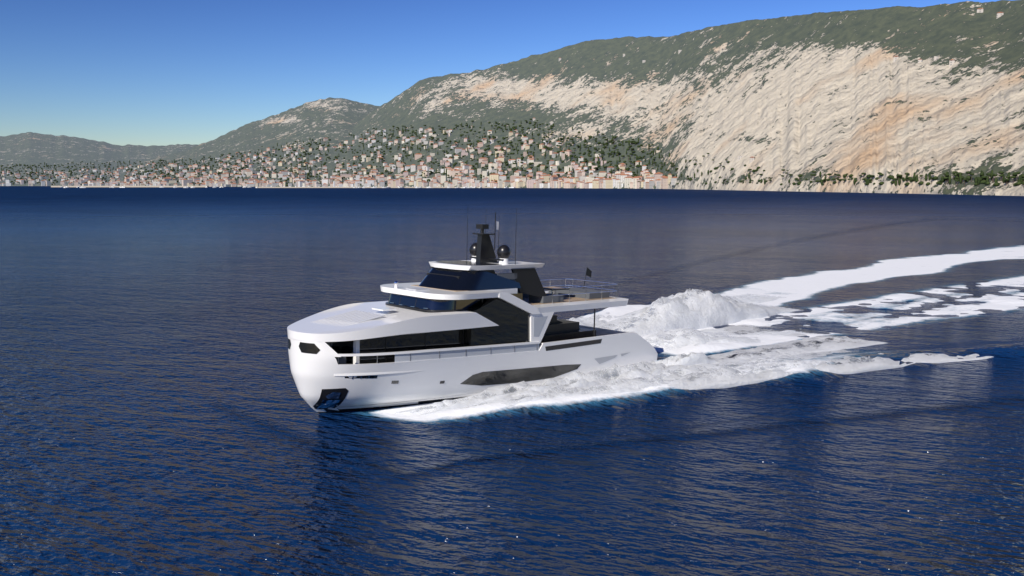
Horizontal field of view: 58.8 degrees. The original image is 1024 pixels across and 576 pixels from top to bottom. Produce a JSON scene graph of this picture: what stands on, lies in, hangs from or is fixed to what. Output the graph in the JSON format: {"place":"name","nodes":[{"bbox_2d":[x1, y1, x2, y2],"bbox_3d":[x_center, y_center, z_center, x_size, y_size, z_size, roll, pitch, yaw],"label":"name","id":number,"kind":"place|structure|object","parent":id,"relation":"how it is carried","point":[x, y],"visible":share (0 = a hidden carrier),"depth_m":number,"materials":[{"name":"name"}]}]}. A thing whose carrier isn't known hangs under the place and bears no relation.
{"place":"outdoors","nodes":[
{"label":"outdoors","id":0,"kind":"place"},
{"bbox_2d":[0,132,196,185],"bbox_3d":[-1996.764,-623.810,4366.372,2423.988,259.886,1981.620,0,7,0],"label":"hill","id":1,"kind":"structure","parent":0,"point":[30,148],"depth_m":4027.74,"materials":[{"name":"green plant"}]},
{"bbox_2d":[120,97,379,186],"bbox_3d":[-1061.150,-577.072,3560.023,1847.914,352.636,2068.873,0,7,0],"label":"hill","id":2,"kind":"structure","parent":0,"point":[335,120],"depth_m":3353.93,"materials":[{"name":"green plant"}]},
{"bbox_2d":[0,0,1012,145],"label":"sky","id":3,"kind":"structure","parent":0,"point":[115,72],"materials":[{"name":"blue"}]},
{"bbox_2d":[0,186,1023,575],"bbox_3d":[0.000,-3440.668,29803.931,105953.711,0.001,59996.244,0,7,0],"label":"sea","id":4,"kind":"structure","parent":0,"point":[138,326],"depth_m":45.21,"materials":[{"name":"liquid"}]},
{"bbox_2d":[51,179,514,187],"bbox_3d":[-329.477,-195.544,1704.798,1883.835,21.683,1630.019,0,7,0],"label":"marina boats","id":5,"kind":"object","parent":4,"relation":"on","point":[175,186],"visible":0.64,"depth_m":2202.20,"materials":[{"name":"white"}]},
{"bbox_2d":[206,219,1023,473],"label":"wake","id":6,"kind":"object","parent":4,"relation":"on","point":[874,266],"depth_m":73.03,"materials":[{"name":"liquid"}]},
{"bbox_2d":[287,208,657,412],"bbox_3d":[-1.702,1.018,56.181,26.370,12.150,7.360,-3,7,-43],"label":"yacht","id":7,"kind":"object","parent":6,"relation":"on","point":[474,325],"visible":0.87,"depth_m":51.55,"materials":[{"name":"white"}]},
{"bbox_2d":[396,288,992,414],"bbox_3d":[10.378,2.259,74.062,56.311,3.064,38.437,-3,7,-24],"label":"spray","id":8,"kind":"object","parent":6,"relation":"on","point":[679,317],"visible":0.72,"depth_m":62.27,"materials":[{"name":"white liquid"}]},
{"bbox_2d":[328,0,1023,195],"bbox_3d":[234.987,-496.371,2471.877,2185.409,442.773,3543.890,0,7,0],"label":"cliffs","id":9,"kind":"structure","parent":0,"point":[841,93],"depth_m":1701.31,"materials":[{"name":"beige stone"}]},
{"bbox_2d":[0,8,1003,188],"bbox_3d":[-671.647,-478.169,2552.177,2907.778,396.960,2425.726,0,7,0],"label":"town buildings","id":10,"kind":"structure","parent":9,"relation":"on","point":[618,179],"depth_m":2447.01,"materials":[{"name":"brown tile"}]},
{"bbox_2d":[0,119,1023,186],"bbox_3d":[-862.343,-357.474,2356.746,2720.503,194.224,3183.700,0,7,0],"label":"trees","id":11,"kind":"object","parent":9,"relation":"on","point":[959,177],"visible":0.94,"depth_m":2334.81,"materials":[{"name":"green plant"}]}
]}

